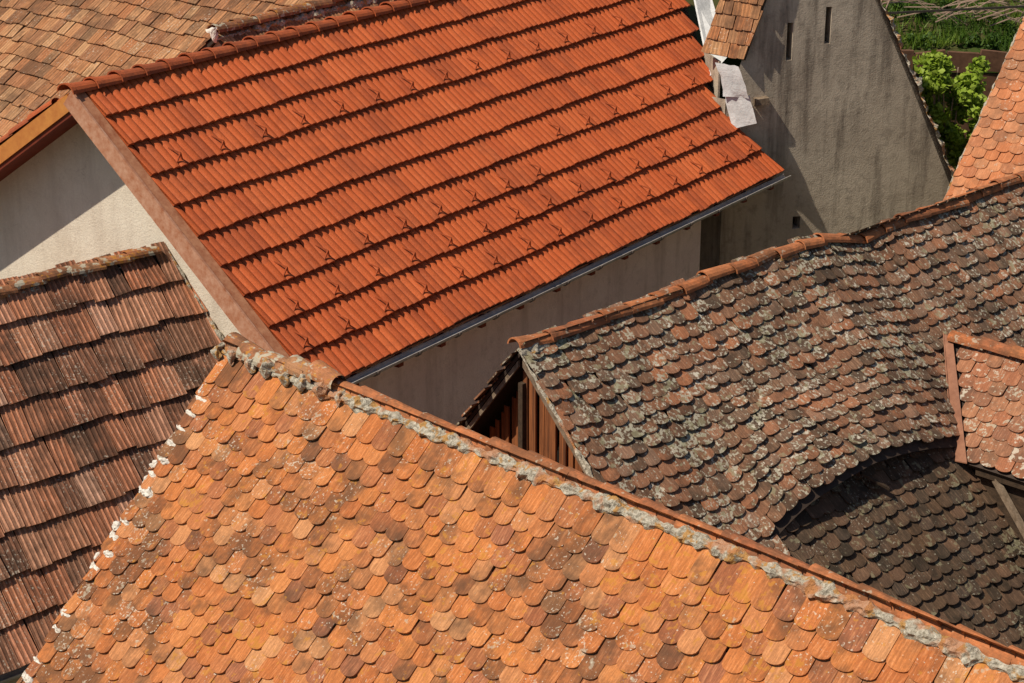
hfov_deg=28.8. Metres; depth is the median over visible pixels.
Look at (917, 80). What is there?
roof edge
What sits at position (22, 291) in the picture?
ridge mortar
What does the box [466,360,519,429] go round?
barge board
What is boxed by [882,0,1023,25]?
dry brambles
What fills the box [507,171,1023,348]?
ridge tiles
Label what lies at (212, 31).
ridge end mortar
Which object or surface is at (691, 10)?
ground
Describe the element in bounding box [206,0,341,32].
ridge tiles
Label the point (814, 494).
roof boarding
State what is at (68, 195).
gable wall
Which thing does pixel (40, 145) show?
verge soffit
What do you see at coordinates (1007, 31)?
grass
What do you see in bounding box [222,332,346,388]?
ridge start tiles
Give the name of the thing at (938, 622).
roof tiles
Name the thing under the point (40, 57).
roof tiles
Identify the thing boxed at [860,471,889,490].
loose board
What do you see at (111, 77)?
ridge tiles
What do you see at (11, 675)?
eave gutter
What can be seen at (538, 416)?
gable backing
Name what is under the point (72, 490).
roof tiles
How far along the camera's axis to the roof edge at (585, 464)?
16.96 m
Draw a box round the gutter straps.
[367,182,773,376]
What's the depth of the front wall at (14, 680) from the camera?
20.04 m
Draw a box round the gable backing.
[510,399,576,466]
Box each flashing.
[76,92,288,357]
[694,0,726,74]
[715,62,748,98]
[725,95,756,127]
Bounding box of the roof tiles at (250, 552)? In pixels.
[16,382,935,682]
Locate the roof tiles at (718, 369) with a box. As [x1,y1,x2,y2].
[517,171,1023,555]
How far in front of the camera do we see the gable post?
17.43 m
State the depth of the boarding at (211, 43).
24.97 m
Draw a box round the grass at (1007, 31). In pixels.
[882,0,1023,49]
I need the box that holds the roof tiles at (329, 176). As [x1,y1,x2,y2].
[85,0,784,377]
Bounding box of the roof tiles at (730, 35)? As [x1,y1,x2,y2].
[701,0,764,58]
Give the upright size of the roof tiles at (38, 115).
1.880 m
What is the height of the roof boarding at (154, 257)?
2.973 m
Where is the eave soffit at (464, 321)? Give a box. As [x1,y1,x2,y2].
[345,176,773,377]
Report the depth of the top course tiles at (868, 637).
14.06 m
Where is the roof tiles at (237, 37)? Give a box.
[217,0,396,42]
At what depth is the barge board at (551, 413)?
17.07 m
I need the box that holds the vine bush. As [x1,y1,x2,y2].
[912,49,990,174]
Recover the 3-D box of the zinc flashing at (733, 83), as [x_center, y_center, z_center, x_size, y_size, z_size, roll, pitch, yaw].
[3.173,-3.760,28.715,0.541,0.484,0.063,10,23,24]
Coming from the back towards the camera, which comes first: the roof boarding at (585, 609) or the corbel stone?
the corbel stone
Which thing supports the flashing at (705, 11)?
attached to the roof boarding at (708, 86)
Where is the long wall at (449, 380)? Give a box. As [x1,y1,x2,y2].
[357,213,700,424]
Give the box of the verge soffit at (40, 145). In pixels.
[0,116,77,180]
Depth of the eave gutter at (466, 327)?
24.57 m
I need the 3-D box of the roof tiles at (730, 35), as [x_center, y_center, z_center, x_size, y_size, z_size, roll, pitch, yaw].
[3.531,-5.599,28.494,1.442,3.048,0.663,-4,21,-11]
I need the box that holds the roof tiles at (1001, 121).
[943,17,1023,200]
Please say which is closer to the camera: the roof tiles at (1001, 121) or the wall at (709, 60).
the roof tiles at (1001, 121)
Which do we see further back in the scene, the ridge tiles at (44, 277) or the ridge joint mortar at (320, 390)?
the ridge tiles at (44, 277)
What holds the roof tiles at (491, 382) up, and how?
on the roof boarding at (493, 411)
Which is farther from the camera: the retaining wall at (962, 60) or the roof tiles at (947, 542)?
the retaining wall at (962, 60)
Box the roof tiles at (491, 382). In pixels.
[456,177,1019,425]
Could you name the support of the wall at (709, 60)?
on the ground at (691, 10)
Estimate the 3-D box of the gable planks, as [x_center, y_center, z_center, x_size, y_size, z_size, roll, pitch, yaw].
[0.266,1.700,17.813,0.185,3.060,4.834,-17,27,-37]
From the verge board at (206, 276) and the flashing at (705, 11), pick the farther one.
the flashing at (705, 11)
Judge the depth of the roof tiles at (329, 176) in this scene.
24.56 m
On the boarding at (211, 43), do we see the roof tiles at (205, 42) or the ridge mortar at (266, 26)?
the roof tiles at (205, 42)
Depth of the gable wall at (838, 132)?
29.50 m
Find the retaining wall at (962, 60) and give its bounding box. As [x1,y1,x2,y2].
[901,49,1007,138]
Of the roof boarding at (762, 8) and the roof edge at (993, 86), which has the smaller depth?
the roof edge at (993, 86)
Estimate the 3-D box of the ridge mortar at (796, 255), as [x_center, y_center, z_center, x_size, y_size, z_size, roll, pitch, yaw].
[3.259,-0.945,19.866,8.600,0.200,0.094,-18,28,-39]
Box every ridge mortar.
[0,267,120,301]
[218,0,376,39]
[220,349,1023,681]
[657,198,983,309]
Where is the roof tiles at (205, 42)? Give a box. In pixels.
[194,1,341,51]
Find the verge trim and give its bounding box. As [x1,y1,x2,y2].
[0,112,71,170]
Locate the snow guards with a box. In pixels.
[168,0,751,347]
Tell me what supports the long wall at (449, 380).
on the ground at (691, 10)
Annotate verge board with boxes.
[0,94,68,164]
[64,91,273,350]
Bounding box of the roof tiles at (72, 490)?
[0,241,224,674]
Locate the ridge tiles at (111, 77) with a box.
[57,0,436,94]
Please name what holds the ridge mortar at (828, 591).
on the roof boarding at (585, 609)
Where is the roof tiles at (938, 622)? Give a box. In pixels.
[222,340,1023,655]
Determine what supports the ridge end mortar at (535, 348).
on the roof tiles at (718, 369)
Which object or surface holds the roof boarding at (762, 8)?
attached to the gable wall at (838, 132)
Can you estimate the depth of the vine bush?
31.74 m
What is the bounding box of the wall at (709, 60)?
[702,53,720,97]
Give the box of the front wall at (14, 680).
[6,677,19,682]
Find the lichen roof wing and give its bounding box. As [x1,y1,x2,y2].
[943,330,1023,543]
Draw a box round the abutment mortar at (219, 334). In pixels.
[168,251,223,340]
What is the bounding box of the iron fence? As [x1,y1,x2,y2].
[888,5,1023,13]
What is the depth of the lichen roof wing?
19.22 m
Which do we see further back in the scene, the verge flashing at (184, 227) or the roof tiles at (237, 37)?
the roof tiles at (237, 37)
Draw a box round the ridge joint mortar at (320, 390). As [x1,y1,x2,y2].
[210,342,345,406]
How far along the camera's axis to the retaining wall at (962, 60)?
33.42 m
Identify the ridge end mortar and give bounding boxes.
[206,27,217,42]
[519,343,549,355]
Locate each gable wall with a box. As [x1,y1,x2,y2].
[0,123,239,337]
[719,0,950,264]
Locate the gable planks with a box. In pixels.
[483,370,583,472]
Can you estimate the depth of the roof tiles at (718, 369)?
18.43 m
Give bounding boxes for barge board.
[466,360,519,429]
[522,361,586,474]
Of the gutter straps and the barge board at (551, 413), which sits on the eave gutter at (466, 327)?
the gutter straps
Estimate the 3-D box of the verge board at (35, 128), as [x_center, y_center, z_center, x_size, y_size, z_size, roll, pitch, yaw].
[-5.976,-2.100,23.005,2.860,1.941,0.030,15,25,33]
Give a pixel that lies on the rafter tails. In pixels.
(519, 308)
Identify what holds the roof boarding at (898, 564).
attached to the roof tiles at (718, 369)
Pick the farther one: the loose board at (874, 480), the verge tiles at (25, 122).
the verge tiles at (25, 122)
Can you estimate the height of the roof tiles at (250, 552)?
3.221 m
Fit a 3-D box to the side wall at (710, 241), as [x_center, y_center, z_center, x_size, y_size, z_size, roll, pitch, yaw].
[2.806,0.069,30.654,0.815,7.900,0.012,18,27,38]
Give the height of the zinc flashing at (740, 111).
0.520 m
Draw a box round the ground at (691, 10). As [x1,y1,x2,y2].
[686,0,1023,259]
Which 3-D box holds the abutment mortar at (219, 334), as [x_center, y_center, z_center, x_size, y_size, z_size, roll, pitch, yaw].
[-2.979,0.450,22.323,2.203,2.663,0.079,14,25,33]
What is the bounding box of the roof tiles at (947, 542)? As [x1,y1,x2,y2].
[738,448,1023,649]
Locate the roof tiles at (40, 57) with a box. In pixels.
[0,0,309,137]
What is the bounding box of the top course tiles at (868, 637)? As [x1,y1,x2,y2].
[204,355,1023,682]
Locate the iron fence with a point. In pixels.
(957, 9)
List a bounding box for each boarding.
[0,255,195,652]
[129,369,973,682]
[204,39,217,47]
[259,8,775,373]
[463,235,861,438]
[528,201,1023,537]
[707,0,765,59]
[792,459,1013,605]
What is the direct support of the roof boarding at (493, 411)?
attached to the roof tiles at (718, 369)
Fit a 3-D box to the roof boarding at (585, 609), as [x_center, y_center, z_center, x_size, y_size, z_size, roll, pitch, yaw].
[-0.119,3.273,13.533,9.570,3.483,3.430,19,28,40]
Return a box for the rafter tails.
[346,178,773,385]
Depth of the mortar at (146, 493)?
16.71 m
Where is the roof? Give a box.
[876,0,951,182]
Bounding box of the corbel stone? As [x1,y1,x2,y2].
[753,96,768,105]
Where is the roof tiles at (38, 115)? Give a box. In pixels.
[1,93,69,144]
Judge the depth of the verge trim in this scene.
22.49 m
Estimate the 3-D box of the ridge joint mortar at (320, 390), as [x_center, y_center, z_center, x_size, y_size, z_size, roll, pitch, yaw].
[-1.959,0.245,16.607,1.666,0.185,0.195,19,28,40]
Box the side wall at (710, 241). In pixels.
[699,97,724,270]
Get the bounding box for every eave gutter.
[0,664,29,682]
[346,174,790,384]
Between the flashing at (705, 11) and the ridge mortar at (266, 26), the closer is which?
the ridge mortar at (266, 26)
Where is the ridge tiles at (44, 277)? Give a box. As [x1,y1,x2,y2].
[0,246,161,294]
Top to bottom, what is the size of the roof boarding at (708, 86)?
2.850 m
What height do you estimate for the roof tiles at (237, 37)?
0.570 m
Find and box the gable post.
[518,381,525,449]
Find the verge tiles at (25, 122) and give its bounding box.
[0,98,58,144]
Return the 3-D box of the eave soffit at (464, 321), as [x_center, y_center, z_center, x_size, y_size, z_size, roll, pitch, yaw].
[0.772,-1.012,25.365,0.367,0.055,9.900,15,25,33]

